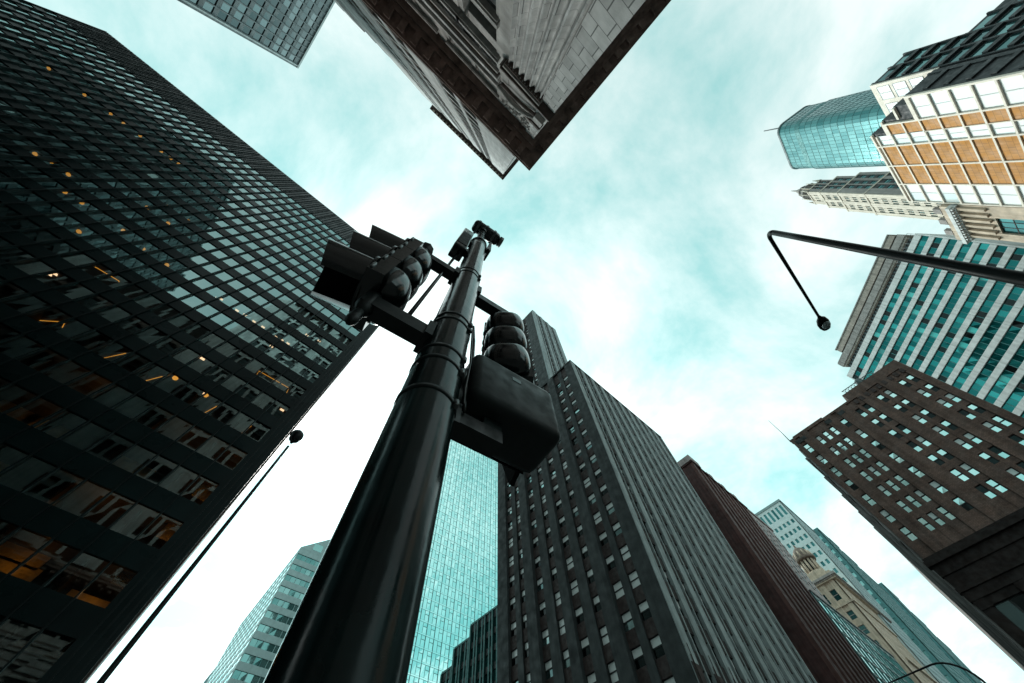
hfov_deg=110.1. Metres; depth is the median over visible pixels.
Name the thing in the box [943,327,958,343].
window
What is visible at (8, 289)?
window
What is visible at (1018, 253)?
window
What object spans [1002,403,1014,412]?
window
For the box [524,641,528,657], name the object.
window
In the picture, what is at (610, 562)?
window
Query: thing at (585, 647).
window
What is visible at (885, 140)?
window
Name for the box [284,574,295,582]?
window
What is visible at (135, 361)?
window
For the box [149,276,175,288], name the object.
window
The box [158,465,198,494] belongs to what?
window
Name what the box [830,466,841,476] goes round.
window
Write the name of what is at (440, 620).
window
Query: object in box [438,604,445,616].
window
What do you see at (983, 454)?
window
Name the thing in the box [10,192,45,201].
window
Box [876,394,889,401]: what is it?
window
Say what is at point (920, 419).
window
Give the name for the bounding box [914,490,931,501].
window
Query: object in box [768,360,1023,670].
brick building
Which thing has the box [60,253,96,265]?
window
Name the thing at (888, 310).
window
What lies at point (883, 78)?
window
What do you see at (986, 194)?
window
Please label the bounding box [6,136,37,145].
window
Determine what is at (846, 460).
window
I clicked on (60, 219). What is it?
window
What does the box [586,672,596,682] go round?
window
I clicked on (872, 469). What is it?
window
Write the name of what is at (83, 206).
window
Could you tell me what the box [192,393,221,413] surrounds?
window
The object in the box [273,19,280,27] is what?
window
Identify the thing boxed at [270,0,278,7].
window
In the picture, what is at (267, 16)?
window
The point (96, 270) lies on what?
window
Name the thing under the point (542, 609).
window
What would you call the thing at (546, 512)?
window
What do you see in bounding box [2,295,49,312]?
window
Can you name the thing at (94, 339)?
window
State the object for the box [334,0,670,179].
stone tower
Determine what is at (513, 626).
window
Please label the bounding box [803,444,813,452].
window
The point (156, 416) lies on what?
window
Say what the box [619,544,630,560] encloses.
window
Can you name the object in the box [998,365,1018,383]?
window
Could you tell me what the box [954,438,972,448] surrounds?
window
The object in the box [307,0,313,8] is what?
window
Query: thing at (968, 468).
window
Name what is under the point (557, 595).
window
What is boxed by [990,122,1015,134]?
window
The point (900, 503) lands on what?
window
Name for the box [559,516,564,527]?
window
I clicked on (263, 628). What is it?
window
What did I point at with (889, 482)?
window
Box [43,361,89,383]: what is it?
window
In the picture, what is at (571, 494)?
window
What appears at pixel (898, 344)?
window
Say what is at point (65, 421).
window
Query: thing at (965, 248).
window
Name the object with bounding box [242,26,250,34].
window
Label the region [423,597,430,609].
window
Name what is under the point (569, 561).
window
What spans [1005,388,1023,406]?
window
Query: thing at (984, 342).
window
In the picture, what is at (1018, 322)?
window
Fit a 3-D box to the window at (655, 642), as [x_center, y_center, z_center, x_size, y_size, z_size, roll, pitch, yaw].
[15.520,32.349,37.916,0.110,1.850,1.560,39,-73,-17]
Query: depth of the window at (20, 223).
35.20 m
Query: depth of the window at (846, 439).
75.86 m
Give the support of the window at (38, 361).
in the office tower at (180, 346)
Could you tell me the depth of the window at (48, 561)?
21.73 m
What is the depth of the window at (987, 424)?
61.53 m
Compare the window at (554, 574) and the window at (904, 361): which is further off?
the window at (904, 361)
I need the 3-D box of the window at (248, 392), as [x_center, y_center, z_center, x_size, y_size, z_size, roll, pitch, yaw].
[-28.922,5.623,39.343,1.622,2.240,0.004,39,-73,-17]
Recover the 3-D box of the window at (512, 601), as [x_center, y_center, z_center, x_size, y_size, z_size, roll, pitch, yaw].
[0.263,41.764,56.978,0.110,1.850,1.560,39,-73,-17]
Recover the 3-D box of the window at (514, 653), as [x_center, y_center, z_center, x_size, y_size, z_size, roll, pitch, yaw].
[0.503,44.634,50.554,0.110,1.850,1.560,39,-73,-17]
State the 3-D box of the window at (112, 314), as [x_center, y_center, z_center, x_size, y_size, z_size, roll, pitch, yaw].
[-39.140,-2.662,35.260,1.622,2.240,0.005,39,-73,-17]
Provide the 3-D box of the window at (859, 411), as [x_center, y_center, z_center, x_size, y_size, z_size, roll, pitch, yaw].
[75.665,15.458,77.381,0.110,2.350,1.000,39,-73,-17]
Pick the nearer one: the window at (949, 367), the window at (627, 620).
the window at (627, 620)
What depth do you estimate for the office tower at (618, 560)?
53.23 m
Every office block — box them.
[207,539,330,682]
[440,605,496,682]
[808,589,913,682]
[813,528,971,682]
[835,233,1023,417]
[879,582,981,682]
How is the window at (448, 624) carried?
in the glass tower at (459, 596)
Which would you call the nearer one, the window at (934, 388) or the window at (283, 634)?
the window at (934, 388)
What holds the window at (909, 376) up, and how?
in the brick building at (922, 473)
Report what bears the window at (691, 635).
in the office tower at (618, 560)
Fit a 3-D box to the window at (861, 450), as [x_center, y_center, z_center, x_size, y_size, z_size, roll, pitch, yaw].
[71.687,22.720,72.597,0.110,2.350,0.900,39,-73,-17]
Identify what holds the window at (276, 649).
in the office block at (250, 652)
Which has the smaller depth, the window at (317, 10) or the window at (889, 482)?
the window at (889, 482)
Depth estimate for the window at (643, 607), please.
41.21 m
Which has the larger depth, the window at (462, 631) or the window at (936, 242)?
the window at (462, 631)
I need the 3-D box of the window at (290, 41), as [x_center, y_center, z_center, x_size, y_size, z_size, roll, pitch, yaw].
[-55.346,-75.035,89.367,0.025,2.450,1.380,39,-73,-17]
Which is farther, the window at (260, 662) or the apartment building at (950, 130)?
the window at (260, 662)
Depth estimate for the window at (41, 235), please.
35.71 m
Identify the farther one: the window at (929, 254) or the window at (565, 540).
the window at (929, 254)
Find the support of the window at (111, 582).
in the office tower at (180, 346)
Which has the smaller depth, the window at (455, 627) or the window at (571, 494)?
the window at (571, 494)
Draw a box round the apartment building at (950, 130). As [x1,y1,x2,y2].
[870,0,1023,207]
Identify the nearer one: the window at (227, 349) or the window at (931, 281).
the window at (227, 349)
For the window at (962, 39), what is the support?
in the apartment building at (950, 130)
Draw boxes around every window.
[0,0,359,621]
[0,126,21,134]
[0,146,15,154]
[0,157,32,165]
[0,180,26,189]
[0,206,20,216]
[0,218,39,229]
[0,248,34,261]
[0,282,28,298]
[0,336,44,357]
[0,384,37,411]
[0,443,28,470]
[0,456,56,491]
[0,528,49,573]
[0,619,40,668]
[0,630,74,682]
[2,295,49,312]
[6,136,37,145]
[6,397,62,424]
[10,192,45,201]
[11,540,79,585]
[13,260,55,274]
[17,169,50,177]
[17,348,67,370]
[20,230,59,241]
[24,148,53,156]
[24,469,83,503]
[26,307,70,325]
[29,204,62,213]
[34,180,67,188]
[34,272,75,286]
[34,410,87,437]
[41,241,77,253]
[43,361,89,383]
[45,552,109,596]
[47,215,80,224]
[50,319,92,337]
[53,191,82,199]
[53,480,109,515]
[55,283,94,298]
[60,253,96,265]
[61,422,110,449]
[66,226,97,236]
[66,373,112,395]
[70,202,99,210]
[72,331,112,349]
[76,295,112,310]
[77,563,136,607]
[80,264,113,276]
[82,492,135,527]
[83,236,114,247]
[85,212,114,221]
[87,433,134,461]
[90,384,133,407]
[93,342,132,360]
[96,306,131,321]
[98,274,130,287]
[101,247,130,257]
[110,503,159,538]
[111,444,156,472]
[113,395,153,418]
[114,353,150,372]
[116,317,148,332]
[117,257,145,268]
[117,285,146,298]
[133,266,161,278]
[133,295,163,308]
[134,327,166,343]
[135,363,169,382]
[135,406,172,429]
[135,455,177,483]
[136,514,182,548]
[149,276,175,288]
[151,305,179,318]
[152,337,183,353]
[154,374,187,393]
[156,416,192,439]
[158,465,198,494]
[165,286,190,297]
[167,314,194,328]
[170,347,199,363]
[173,384,204,403]
[176,426,210,449]
[181,476,218,504]
[183,324,210,338]
[187,356,215,373]
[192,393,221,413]
[196,436,229,459]
[200,333,224,347]
[203,1,213,12]
[204,366,231,382]
[210,403,238,422]
[215,342,238,356]
[216,445,246,469]
[217,11,227,20]
[220,374,246,391]
[221,2,230,13]
[224,0,234,5]
[226,412,254,432]
[230,19,239,27]
[230,350,252,365]
[231,669,247,680]
[234,11,243,20]
[236,383,260,400]
[237,3,246,13]
[240,653,255,663]
[241,0,250,5]
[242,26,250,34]
[243,421,269,441]
[244,359,266,374]
[244,673,259,682]
[246,19,254,27]
[249,12,257,20]
[249,638,263,648]
[251,392,275,409]
[253,4,261,13]
[253,32,260,40]
[253,657,267,667]
[256,0,264,6]
[256,26,264,33]
[257,623,270,633]
[260,19,267,27]
[261,642,275,651]
[263,12,271,20]
[263,39,270,46]
[265,610,277,619]
[265,661,271,668]
[267,5,274,14]
[267,32,273,40]
[267,400,288,418]
[269,627,281,636]
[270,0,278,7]
[270,25,276,33]
[272,44,279,51]
[272,597,283,606]
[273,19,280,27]
[273,645,279,653]
[276,12,283,20]
[276,38,282,45]
[276,614,288,623]
[278,586,290,594]
[279,32,285,39]
[280,5,287,14]
[280,631,286,638]
[281,49,287,56]
[282,25,288,33]
[282,601,294,610]
[283,0,290,7]
[284,43,290,50]
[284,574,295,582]
[286,19,292,26]
[287,38,293,44]
[288,589,300,597]
[289,12,295,21]
[290,564,301,571]
[291,32,296,38]
[292,6,298,14]
[294,25,300,32]
[295,0,302,7]
[295,578,305,586]
[296,553,306,561]
[297,19,303,26]
[300,13,306,20]
[300,567,310,575]
[303,7,309,14]
[304,25,310,32]
[305,557,315,564]
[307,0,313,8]
[308,19,313,26]
[314,7,320,14]
[318,1,323,8]
[409,675,418,682]
[411,660,420,675]
[413,646,423,661]
[416,633,425,647]
[418,620,427,633]
[419,678,427,682]
[420,664,429,678]
[421,609,428,621]
[422,650,431,664]
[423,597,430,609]
[424,440,497,682]
[424,636,433,650]
[425,587,432,598]
[426,624,434,637]
[429,612,436,624]
[429,667,437,682]
[430,601,438,612]
[431,653,439,667]
[433,639,441,653]
[435,627,442,640]
[436,615,444,627]
[437,670,442,682]
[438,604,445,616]
[439,656,447,669]
[441,643,448,656]
[442,630,450,643]
[444,618,451,631]
[445,607,452,619]
[449,646,453,658]
[450,633,457,645]
[452,622,458,634]
[453,611,459,622]
[459,625,466,637]
[487,0,495,10]
[507,322,795,682]
[508,537,512,547]
[509,555,513,566]
[509,575,513,587]
[510,597,514,610]
[511,621,515,636]
[511,648,517,666]
[519,548,522,559]
[520,568,523,579]
[521,589,524,602]
[523,614,526,628]
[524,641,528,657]
[526,672,530,682]
[530,503,534,513]
[531,519,536,529]
[533,536,538,547]
[535,555,540,568]
[537,577,542,591]
[539,601,545,617]
[542,628,548,646]
[543,510,547,519]
[545,659,552,679]
[546,527,550,537]
[548,546,553,557]
[551,567,556,580]
[553,484,558,493]
[555,591,560,606]
[556,499,561,509]
[558,618,564,635]
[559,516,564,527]
[562,534,568,547]
[562,649,569,668]
[565,475,570,483]
[566,555,573,569]
[568,489,573,499]
[570,579,578,595]
[572,506,578,517]
[575,449,581,458]
[575,606,583,624]
[577,525,582,536]
[579,462,585,471]
[580,636,590,657]
[581,545,588,559]
[583,477,590,487]
[585,441,591,449]
[586,568,594,583]
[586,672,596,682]
[588,493,595,504]
[590,453,596,463]
[592,595,600,612]
[593,511,601,524]
[594,468,601,479]
[599,484,607,495]
[599,531,608,546]
[599,625,608,645]
[605,501,614,514]
[605,554,615,570]
[607,660,618,682]
[612,521,621,536]
[612,580,623,599]
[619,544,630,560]
[621,610,633,631]
[628,570,639,588]
[631,645,645,669]
[638,600,651,621]
[649,635,664,658]
[691,635,699,653]
[780,90,885,168]
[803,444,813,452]
[815,435,825,443]
[816,454,827,463]
[822,431,832,438]
[829,426,840,434]
[829,446,840,454]
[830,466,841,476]
[830,589,841,600]
[836,442,847,450]
[839,550,957,677]
[840,419,852,426]
[843,437,855,445]
[844,458,856,467]
[845,479,858,490]
[846,610,857,619]
[851,453,863,462]
[854,429,868,437]
[856,409,867,416]
[858,448,871,457]
[858,624,869,633]
[860,471,872,481]
[861,493,876,505]
[861,656,876,674]
[863,404,875,411]
[867,466,880,475]
[869,662,883,679]
[871,418,884,426]
[871,440,884,449]
[875,461,889,470]
[876,85,894,99]
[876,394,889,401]
[877,484,891,495]
[878,135,894,145]
[879,68,894,80]
[879,413,892,422]
[879,509,896,521]
[880,336,890,349]
[882,306,892,320]
[884,353,895,364]
[884,389,896,397]
[885,102,897,112]
[885,480,900,490]
[886,323,897,337]
[888,293,899,307]
[888,429,902,438]
[889,452,903,462]
[890,340,902,354]
[892,81,909,96]
[892,310,904,324]
[893,63,911,77]
[893,133,910,143]
[893,404,906,411]
[894,280,906,293]
[894,474,909,485]
[895,500,912,512]
[896,53,911,64]
[896,424,910,433]
[897,327,909,341]
[899,297,911,310]
[899,380,911,386]
[899,526,917,540]
[900,358,907,364]
[901,265,913,280]
[901,399,915,406]
[902,345,914,359]
[904,314,916,328]
[905,185,925,200]
[905,495,921,507]
[906,282,918,297]
[906,374,920,381]
[906,441,922,451]
[907,465,924,476]
[908,76,923,88]
[908,251,920,265]
[909,131,927,142]
[909,332,921,346]
[910,58,929,72]
[910,95,934,117]
[911,300,923,315]
[911,363,919,369]
[911,414,926,423]
[913,48,928,59]
[913,268,926,283]
[914,350,927,365]
[914,436,931,445]
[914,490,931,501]
[915,236,928,251]
[916,318,929,333]
[916,389,931,396]
[917,517,935,530]
[918,285,931,300]
[919,409,935,417]
[920,185,941,201]
[920,253,934,268]
[921,336,935,351]
[923,304,937,319]
[924,369,933,375]
[924,383,939,391]
[926,271,939,286]
[926,512,945,525]
[927,130,946,140]
[927,355,941,370]
[927,454,944,465]
[928,237,942,253]
[928,480,947,492]
[929,52,950,67]
[929,90,955,114]
[929,322,944,337]
[930,42,947,54]
[931,289,946,304]
[932,426,948,435]
[934,255,948,271]
[935,341,949,357]
[935,448,953,459]
[936,398,952,407]
[936,506,955,519]
[937,185,959,202]
[937,307,952,323]
[938,375,947,381]
[939,273,954,289]
[940,420,958,429]
[941,361,955,377]
[942,239,956,255]
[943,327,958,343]
[944,393,961,401]
[945,292,960,308]
[946,127,967,138]
[948,46,971,62]
[948,258,963,274]
[949,346,965,363]
[949,468,969,480]
[950,35,969,48]
[950,86,978,111]
[952,312,967,328]
[952,381,962,388]
[953,497,973,510]
[954,185,977,202]
[954,276,969,293]
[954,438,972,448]
[955,367,971,383]
[956,242,972,257]
[958,332,974,348]
[958,409,976,418]
[959,463,979,475]
[960,296,976,312]
[963,260,979,277]
[963,432,983,443]
[964,352,981,369]
[966,403,986,413]
[967,125,990,136]
[967,316,984,333]
[967,388,978,395]
[969,280,986,297]
[970,39,995,56]
[971,28,991,42]
[971,373,988,390]
[972,243,989,260]
[973,11,998,30]
[973,81,1003,108]
[973,337,990,354]
[974,186,998,203]
[974,485,996,498]
[976,300,994,317]
[978,452,999,463]
[979,263,996,280]
[980,358,998,376]
[982,421,1001,431]
[983,321,1001,338]
[984,395,996,403]
[985,283,1004,301]
[985,478,1007,492]
[987,380,1006,398]
[988,245,1007,263]
[988,446,1009,457]
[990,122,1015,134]
[990,342,1009,360]
[991,415,1012,425]
[993,304,1012,322]
[994,20,1017,35]
[994,32,1021,50]
[995,3,1023,23]
[995,186,1021,204]
[995,592,1023,631]
[996,266,1016,284]
[997,218,1023,233]
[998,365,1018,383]
[999,75,1023,104]
[1001,326,1020,344]
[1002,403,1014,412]
[1003,287,1023,305]
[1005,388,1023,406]
[1005,467,1023,480]
[1006,248,1023,266]
[1008,348,1023,367]
[1008,434,1023,444]
[1011,309,1023,328]
[1016,377,1023,389]
[1016,461,1023,468]
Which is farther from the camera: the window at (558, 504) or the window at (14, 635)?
the window at (558, 504)
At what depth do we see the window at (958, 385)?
99.61 m
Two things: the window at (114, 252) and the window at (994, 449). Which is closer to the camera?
the window at (114, 252)
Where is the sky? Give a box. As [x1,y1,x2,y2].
[26,0,1023,682]
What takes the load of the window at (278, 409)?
in the office tower at (180, 346)
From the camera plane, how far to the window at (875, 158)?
168.58 m
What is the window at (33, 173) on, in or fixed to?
in the office tower at (180, 346)
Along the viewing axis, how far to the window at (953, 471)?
60.98 m
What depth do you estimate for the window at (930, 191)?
90.26 m
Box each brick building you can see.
[677,455,877,682]
[747,509,829,604]
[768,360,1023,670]
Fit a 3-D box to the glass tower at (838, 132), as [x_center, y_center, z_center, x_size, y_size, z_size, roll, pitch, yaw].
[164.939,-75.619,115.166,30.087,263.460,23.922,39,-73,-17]
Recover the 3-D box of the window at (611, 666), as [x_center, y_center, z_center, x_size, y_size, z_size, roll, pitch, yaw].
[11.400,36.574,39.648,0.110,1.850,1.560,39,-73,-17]
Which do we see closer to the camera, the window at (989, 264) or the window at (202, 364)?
the window at (202, 364)
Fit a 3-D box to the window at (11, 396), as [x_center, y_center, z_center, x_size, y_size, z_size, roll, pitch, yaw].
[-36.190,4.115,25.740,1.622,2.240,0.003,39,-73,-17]
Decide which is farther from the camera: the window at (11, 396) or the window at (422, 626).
the window at (422, 626)
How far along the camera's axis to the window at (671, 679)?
72.07 m
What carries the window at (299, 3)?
in the office tower at (287, 31)
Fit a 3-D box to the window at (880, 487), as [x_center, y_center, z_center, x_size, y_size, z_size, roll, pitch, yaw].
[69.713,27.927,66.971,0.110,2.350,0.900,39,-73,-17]
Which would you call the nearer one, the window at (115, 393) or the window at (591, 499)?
the window at (115, 393)
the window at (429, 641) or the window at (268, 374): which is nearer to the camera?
the window at (268, 374)
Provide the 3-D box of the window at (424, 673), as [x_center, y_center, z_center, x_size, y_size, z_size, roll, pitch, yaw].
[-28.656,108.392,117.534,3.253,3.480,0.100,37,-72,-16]
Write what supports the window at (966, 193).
in the apartment building at (950, 130)
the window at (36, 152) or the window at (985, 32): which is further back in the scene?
the window at (985, 32)
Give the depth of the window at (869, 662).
84.92 m
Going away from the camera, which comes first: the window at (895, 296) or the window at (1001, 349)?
the window at (1001, 349)
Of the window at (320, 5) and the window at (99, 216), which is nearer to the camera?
the window at (99, 216)
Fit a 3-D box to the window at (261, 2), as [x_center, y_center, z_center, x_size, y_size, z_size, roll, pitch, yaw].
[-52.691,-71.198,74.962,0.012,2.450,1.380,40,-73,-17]
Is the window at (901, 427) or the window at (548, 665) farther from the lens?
the window at (901, 427)
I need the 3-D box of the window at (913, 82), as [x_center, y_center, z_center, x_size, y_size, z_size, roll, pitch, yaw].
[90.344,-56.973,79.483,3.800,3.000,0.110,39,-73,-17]
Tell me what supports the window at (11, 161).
in the office tower at (180, 346)
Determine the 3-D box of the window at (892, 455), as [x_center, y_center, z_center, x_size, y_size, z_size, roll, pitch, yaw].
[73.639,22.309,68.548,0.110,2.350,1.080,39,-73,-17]
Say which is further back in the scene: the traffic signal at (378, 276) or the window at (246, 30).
the window at (246, 30)
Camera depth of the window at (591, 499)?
58.02 m
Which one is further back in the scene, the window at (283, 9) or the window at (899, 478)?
the window at (283, 9)
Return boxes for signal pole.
[263,230,486,682]
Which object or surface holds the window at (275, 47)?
in the office tower at (287, 31)
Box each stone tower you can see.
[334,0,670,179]
[792,171,944,219]
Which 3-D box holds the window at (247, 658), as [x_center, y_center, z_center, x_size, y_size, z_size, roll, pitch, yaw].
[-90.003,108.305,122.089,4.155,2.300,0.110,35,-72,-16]
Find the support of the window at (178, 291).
in the office tower at (180, 346)
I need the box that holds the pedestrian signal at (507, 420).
[451,354,559,486]
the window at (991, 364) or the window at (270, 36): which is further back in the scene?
the window at (991, 364)
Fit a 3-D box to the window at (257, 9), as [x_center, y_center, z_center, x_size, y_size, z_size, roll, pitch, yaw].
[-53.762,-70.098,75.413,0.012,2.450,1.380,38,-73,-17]
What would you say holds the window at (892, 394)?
in the brick building at (922, 473)
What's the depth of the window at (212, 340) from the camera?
40.84 m
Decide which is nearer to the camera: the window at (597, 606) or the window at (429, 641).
the window at (597, 606)
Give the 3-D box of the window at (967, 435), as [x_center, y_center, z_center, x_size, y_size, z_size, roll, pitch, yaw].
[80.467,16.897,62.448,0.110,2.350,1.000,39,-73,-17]
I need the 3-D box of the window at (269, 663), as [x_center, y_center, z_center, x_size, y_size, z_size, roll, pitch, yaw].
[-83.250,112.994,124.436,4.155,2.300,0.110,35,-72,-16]
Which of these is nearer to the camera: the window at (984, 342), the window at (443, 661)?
the window at (984, 342)
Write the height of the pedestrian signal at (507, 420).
0.460 m
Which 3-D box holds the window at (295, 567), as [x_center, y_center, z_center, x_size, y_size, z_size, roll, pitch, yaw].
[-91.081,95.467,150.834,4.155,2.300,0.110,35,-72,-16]
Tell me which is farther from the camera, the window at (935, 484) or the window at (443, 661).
the window at (443, 661)
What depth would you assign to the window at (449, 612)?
137.32 m
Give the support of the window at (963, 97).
in the apartment building at (950, 130)
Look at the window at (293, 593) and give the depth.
143.82 m
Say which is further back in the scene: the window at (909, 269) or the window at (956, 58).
the window at (909, 269)
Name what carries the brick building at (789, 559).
on the pavement
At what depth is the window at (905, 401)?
72.35 m
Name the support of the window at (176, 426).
in the office tower at (180, 346)
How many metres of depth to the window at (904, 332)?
113.10 m
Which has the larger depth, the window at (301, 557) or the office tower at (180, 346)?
the window at (301, 557)
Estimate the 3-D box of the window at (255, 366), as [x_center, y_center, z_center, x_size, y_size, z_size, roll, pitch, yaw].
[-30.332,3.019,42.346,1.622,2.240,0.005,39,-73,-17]
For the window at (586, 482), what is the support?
in the office tower at (618, 560)
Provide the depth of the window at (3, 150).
39.76 m
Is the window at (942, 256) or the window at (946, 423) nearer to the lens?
the window at (946, 423)
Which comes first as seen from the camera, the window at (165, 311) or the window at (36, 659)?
the window at (36, 659)
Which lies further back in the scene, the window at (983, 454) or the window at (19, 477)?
the window at (983, 454)
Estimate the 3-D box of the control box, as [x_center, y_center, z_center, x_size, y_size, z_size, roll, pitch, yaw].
[-0.455,-0.928,3.382,0.135,1.000,0.136,31,-71,-15]
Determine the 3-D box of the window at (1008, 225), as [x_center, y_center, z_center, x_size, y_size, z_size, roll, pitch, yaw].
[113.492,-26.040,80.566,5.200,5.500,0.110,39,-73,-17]
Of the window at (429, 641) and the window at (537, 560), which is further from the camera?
the window at (429, 641)
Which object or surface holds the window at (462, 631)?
in the glass tower at (459, 596)
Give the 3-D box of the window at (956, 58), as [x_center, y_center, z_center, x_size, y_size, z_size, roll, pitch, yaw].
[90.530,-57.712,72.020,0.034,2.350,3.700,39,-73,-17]
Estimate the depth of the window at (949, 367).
101.70 m
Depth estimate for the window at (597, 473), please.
60.48 m
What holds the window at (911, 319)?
in the office block at (964, 332)
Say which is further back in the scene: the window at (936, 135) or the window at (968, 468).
the window at (936, 135)
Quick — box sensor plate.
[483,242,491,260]
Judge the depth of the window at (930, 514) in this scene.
59.94 m
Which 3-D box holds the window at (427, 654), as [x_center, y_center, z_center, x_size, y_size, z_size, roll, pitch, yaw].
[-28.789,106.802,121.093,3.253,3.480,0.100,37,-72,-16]
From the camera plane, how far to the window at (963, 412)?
64.87 m
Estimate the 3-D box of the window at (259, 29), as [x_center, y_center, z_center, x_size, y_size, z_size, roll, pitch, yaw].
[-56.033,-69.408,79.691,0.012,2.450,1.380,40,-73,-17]
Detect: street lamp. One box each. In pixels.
[96,430,303,682]
[767,230,1023,330]
[888,662,985,682]
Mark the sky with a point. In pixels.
(639, 235)
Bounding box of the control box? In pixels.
[448,228,473,261]
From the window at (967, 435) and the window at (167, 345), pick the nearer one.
the window at (167, 345)
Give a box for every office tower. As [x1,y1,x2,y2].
[0,0,378,682]
[178,0,334,67]
[497,310,816,682]
[755,499,949,682]
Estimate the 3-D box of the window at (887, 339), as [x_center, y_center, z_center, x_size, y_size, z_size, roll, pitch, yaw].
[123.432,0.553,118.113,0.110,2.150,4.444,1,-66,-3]
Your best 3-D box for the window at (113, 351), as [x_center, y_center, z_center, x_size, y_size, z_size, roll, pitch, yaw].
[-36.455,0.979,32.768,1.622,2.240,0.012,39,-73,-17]
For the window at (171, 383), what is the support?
in the office tower at (180, 346)
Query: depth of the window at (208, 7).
66.73 m
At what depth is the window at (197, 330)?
40.32 m
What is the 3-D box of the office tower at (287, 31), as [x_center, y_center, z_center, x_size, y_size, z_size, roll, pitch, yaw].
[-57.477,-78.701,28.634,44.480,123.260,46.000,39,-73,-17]
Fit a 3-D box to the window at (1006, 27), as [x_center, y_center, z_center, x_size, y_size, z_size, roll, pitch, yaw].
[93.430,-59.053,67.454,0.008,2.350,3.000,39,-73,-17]
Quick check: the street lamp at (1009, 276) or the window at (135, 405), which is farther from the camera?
the window at (135, 405)
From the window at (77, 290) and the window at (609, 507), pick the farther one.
the window at (609, 507)
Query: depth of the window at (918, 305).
109.48 m
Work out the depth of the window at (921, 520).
60.42 m
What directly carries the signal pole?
on the pavement
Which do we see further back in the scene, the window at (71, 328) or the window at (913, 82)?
the window at (913, 82)
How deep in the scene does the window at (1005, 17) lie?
69.20 m
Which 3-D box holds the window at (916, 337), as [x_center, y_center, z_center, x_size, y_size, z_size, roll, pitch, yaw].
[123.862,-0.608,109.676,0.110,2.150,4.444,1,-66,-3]
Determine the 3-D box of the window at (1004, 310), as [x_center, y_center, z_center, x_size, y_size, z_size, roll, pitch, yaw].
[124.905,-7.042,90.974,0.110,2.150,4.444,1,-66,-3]
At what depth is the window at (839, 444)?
76.40 m
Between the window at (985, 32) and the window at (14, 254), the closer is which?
the window at (14, 254)
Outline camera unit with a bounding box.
[472,220,503,247]
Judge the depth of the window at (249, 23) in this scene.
76.41 m
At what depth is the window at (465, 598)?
169.20 m
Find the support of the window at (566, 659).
in the office tower at (618, 560)
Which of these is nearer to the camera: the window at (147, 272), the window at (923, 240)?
the window at (147, 272)
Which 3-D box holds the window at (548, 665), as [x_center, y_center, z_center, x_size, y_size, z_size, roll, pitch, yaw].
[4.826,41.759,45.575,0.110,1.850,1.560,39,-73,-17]
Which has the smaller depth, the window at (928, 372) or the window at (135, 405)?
the window at (135, 405)
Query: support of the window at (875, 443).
in the brick building at (922, 473)
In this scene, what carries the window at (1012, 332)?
in the office block at (964, 332)
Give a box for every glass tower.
[406,440,497,682]
[764,90,885,168]
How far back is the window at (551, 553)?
57.64 m
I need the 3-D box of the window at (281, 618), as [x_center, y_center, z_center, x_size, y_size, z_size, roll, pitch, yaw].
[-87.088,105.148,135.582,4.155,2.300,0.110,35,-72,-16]
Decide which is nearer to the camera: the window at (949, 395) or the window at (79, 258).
the window at (79, 258)
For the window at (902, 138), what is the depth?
84.93 m
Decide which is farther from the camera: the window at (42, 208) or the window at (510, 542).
the window at (510, 542)
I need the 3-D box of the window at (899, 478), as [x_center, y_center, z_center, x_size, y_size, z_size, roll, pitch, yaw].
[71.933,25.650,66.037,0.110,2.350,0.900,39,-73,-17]
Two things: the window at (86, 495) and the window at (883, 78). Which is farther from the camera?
the window at (883, 78)
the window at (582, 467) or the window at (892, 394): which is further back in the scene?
the window at (892, 394)
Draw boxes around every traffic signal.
[310,224,460,353]
[475,286,533,383]
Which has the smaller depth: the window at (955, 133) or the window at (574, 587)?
the window at (574, 587)
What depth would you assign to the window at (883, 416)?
73.65 m
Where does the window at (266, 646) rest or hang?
in the office block at (250, 652)
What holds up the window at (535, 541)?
in the office tower at (618, 560)
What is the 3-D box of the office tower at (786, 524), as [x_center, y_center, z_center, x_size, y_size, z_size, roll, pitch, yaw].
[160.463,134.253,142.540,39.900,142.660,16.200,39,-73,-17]
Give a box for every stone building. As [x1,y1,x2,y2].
[792,545,937,682]
[932,204,1023,243]
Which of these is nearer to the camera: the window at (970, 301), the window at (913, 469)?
the window at (913, 469)
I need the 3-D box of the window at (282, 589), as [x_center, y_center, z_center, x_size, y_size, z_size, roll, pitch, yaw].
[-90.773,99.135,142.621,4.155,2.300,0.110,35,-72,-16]
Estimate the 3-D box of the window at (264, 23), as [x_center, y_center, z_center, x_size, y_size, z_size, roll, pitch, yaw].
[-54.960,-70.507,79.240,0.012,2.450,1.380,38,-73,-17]
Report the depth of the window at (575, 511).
59.08 m
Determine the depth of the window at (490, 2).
14.75 m
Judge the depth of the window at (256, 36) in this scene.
80.18 m
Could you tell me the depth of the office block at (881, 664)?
95.90 m
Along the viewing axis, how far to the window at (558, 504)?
63.18 m
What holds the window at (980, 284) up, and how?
in the office block at (964, 332)
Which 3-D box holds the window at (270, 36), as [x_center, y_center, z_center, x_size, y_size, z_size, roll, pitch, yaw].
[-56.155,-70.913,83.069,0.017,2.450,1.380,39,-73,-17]
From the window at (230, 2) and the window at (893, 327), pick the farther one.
the window at (893, 327)
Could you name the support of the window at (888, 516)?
in the brick building at (922, 473)
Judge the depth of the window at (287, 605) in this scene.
139.72 m
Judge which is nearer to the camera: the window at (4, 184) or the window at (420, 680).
the window at (4, 184)
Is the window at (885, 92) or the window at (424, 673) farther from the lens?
the window at (424, 673)
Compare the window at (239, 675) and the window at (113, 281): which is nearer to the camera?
the window at (113, 281)

